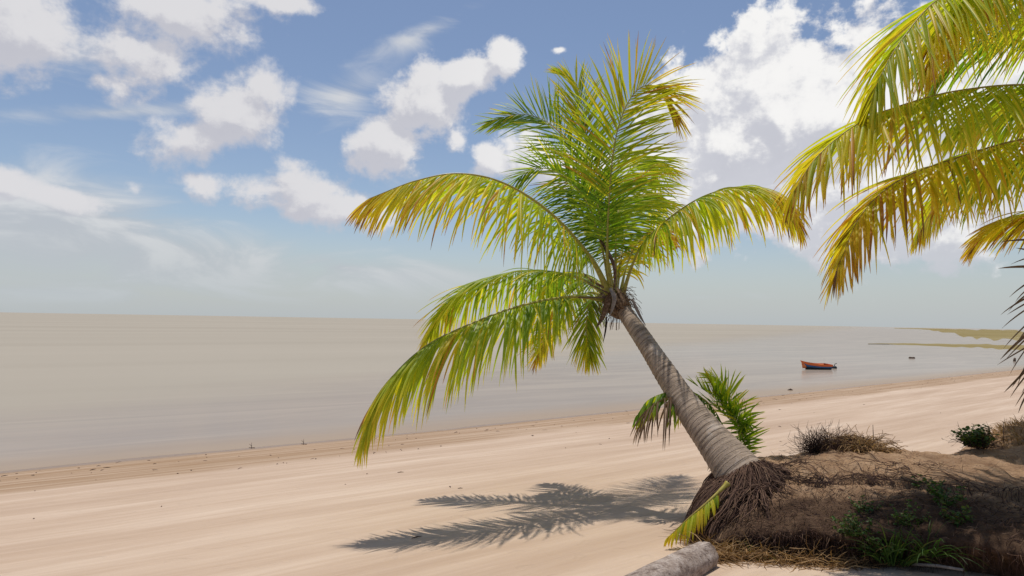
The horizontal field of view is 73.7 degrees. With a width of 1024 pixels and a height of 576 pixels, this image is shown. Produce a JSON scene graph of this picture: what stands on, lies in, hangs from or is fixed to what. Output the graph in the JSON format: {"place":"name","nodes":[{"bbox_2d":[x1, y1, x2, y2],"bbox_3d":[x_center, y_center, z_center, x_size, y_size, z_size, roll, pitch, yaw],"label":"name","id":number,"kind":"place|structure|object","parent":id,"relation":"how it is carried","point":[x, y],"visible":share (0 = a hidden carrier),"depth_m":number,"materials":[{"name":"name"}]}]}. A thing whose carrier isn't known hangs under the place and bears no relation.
{"place":"outdoors","nodes":[
{"label":"outdoors","id":0,"kind":"place"},
{"bbox_2d":[0,369,1023,575],"bbox_3d":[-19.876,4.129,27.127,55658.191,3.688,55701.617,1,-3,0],"label":"ground","id":1,"kind":"structure","parent":0,"point":[565,496],"depth_m":9.70,"materials":[{"name":"beige sand"}]},
{"bbox_2d":[0,374,1011,538],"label":"tide litter","id":2,"kind":"object","parent":1,"relation":"on","point":[400,449],"visible":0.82,"depth_m":14.93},
{"bbox_2d":[345,29,811,547],"bbox_3d":[0.797,-0.482,8.770,5.478,6.025,5.729,1,-3,0],"label":"palm tree","id":3,"kind":"object","parent":1,"relation":"on","point":[737,464],"visible":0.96,"depth_m":8.64,"materials":[{"name":"green plant"}]},
{"bbox_2d":[625,541,718,575],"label":"driftwood log","id":4,"kind":"object","parent":1,"relation":"on","point":[699,558],"visible":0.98,"depth_m":5.33,"materials":[{"name":"grey wood"}]},
{"bbox_2d":[664,481,730,548],"bbox_3d":[1.722,2.099,6.309,0.672,0.592,0.230,2,-3,-13],"label":"fallen frond","id":5,"kind":"object","parent":1,"relation":"on","point":[690,522],"visible":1,"depth_m":6.26,"materials":[{"name":"yellow plant"}]},
{"bbox_2d":[630,367,769,470],"bbox_3d":[2.122,1.708,7.799,1.726,1.666,0.812,2,-3,-14],"label":"palm sapling","id":6,"kind":"object","parent":1,"relation":"on","point":[649,411],"visible":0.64,"depth_m":7.78,"materials":[{"name":"green plant"}]},
{"bbox_2d":[678,529,914,572],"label":"straw litter","id":7,"kind":"object","parent":1,"relation":"on","point":[728,554],"visible":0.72,"depth_m":5.69,"materials":[{"name":"brown plant"}]},
{"bbox_2d":[710,444,1023,575],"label":"earth bank","id":8,"kind":"structure","parent":1,"relation":"on","point":[1014,467],"depth_m":6.03,"materials":[{"name":"brown soil"}]},
{"bbox_2d":[779,420,868,454],"bbox_3d":[3.607,1.859,7.797,1.044,0.780,1.000,0,-3,22],"label":"dead bush","id":9,"kind":"object","parent":8,"relation":"on","point":[809,446],"visible":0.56,"depth_m":7.74,"materials":[{"name":"brown plant"}]},
{"bbox_2d":[831,510,882,537],"bbox_3d":[2.790,1.925,5.570,0.372,0.202,0.310,2,-3,-18],"label":"weed","id":10,"kind":"object","parent":8,"relation":"on","point":[849,529],"visible":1,"depth_m":5.53,"materials":[{"name":"green plant"}]},
{"bbox_2d":[812,423,904,454],"bbox_3d":[3.943,1.868,7.722,1.216,0.628,1.102,1,-3,0],"label":"straw clump","id":11,"kind":"object","parent":8,"relation":"on","point":[867,442],"visible":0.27,"depth_m":7.62,"materials":[{"name":"beige plant"}]},
{"bbox_2d":[699,443,1023,575],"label":"root tangle","id":12,"kind":"object","parent":8,"relation":"on","point":[801,540],"visible":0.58,"depth_m":5.91,"materials":[{"name":"brown plant"}]},
{"bbox_2d":[848,495,883,513],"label":"weed","id":13,"kind":"object","parent":8,"relation":"on","point":[868,508],"visible":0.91,"depth_m":5.86,"materials":[{"name":"green plant"}]},
{"bbox_2d":[857,536,903,557],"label":"weed","id":14,"kind":"object","parent":8,"relation":"on","point":[879,543],"visible":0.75,"depth_m":5.43,"materials":[{"name":"green plant"}]},
{"bbox_2d":[847,515,944,566],"bbox_3d":[3.026,2.008,5.444,0.781,0.366,0.728,1,-3,0],"label":"grass tuft","id":15,"kind":"object","parent":8,"relation":"on","point":[907,561],"visible":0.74,"depth_m":5.36,"materials":[{"name":"green plant"}]},
{"bbox_2d":[890,499,931,525],"bbox_3d":[3.218,1.831,5.548,0.292,0.199,0.229,2,-3,-17],"label":"weed","id":16,"kind":"object","parent":8,"relation":"on","point":[908,517],"visible":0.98,"depth_m":5.52,"materials":[{"name":"green plant"}]},
{"bbox_2d":[911,474,944,492],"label":"weed","id":17,"kind":"object","parent":8,"relation":"on","point":[924,479],"visible":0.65,"depth_m":6.16,"materials":[{"name":"green plant"}]},
{"bbox_2d":[875,504,984,572],"bbox_3d":[3.247,1.922,5.321,0.795,0.364,0.882,1,-3,0],"label":"grass tuft","id":18,"kind":"object","parent":8,"relation":"on","point":[932,551],"visible":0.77,"depth_m":5.24,"materials":[{"name":"plant"}]},
{"bbox_2d":[927,480,966,506],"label":"weed","id":19,"kind":"object","parent":8,"relation":"on","point":[939,495],"visible":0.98,"depth_m":5.69,"materials":[{"name":"green plant"}]},
{"bbox_2d":[939,502,973,527],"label":"weed","id":20,"kind":"object","parent":8,"relation":"on","point":[965,510],"visible":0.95,"depth_m":5.42,"materials":[{"name":"green plant"}]},
{"bbox_2d":[942,424,1009,450],"bbox_3d":[5.482,1.741,8.027,0.658,0.370,0.620,0,-3,12],"label":"leafy shrub","id":21,"kind":"object","parent":8,"relation":"on","point":[980,437],"visible":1,"depth_m":7.96,"materials":[{"name":"green plant"}]},
{"bbox_2d":[912,563,963,570],"bbox_3d":[3.287,2.157,5.276,0.347,0.059,0.025,-1,-4,40],"label":"stick","id":22,"kind":"object","parent":1,"relation":"on","point":[938,566],"visible":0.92,"depth_m":5.27,"materials":[{"name":"grey wood"}]},
{"bbox_2d":[962,421,1023,449],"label":"sand hummock","id":23,"kind":"object","parent":1,"relation":"on","point":[1009,441],"visible":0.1,"depth_m":8.27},
{"bbox_2d":[771,0,1023,428],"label":"palm tree","id":24,"kind":"object","parent":23,"relation":"on","point":[947,29],"visible":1,"depth_m":6.44,"materials":[{"name":"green plant"}]},
{"bbox_2d":[972,414,1023,448],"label":"straw tuft","id":25,"kind":"object","parent":23,"relation":"on","point":[1012,427],"visible":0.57,"depth_m":8.35,"materials":[{"name":"beige plant"}]},
{"bbox_2d":[0,312,1023,470],"bbox_3d":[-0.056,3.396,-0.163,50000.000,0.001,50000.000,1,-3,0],"label":"water","id":26,"kind":"structure","parent":0,"point":[80,388],"depth_m":43.19,"materials":[{"name":"grey liquid"}]},
{"bbox_2d":[800,360,832,369],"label":"rowing boat","id":27,"kind":"object","parent":26,"relation":"on","point":[815,366],"visible":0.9,"depth_m":52.94,"materials":[{"name":"paint"}]},
{"bbox_2d":[0,0,1023,328],"label":"sky","id":28,"kind":"structure","parent":0,"point":[158,157],"materials":[{"name":"blue"}]},
{"bbox_2d":[876,343,1023,350],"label":"mudflat","id":29,"kind":"structure","parent":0,"point":[1001,347],"depth_m":131.68,"materials":[{"name":"beige sand"}]},
{"bbox_2d":[896,328,1022,340],"bbox_3d":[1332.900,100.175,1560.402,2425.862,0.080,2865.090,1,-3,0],"label":"mudflat","id":30,"kind":"structure","parent":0,"point":[994,335],"depth_m":503.84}
]}

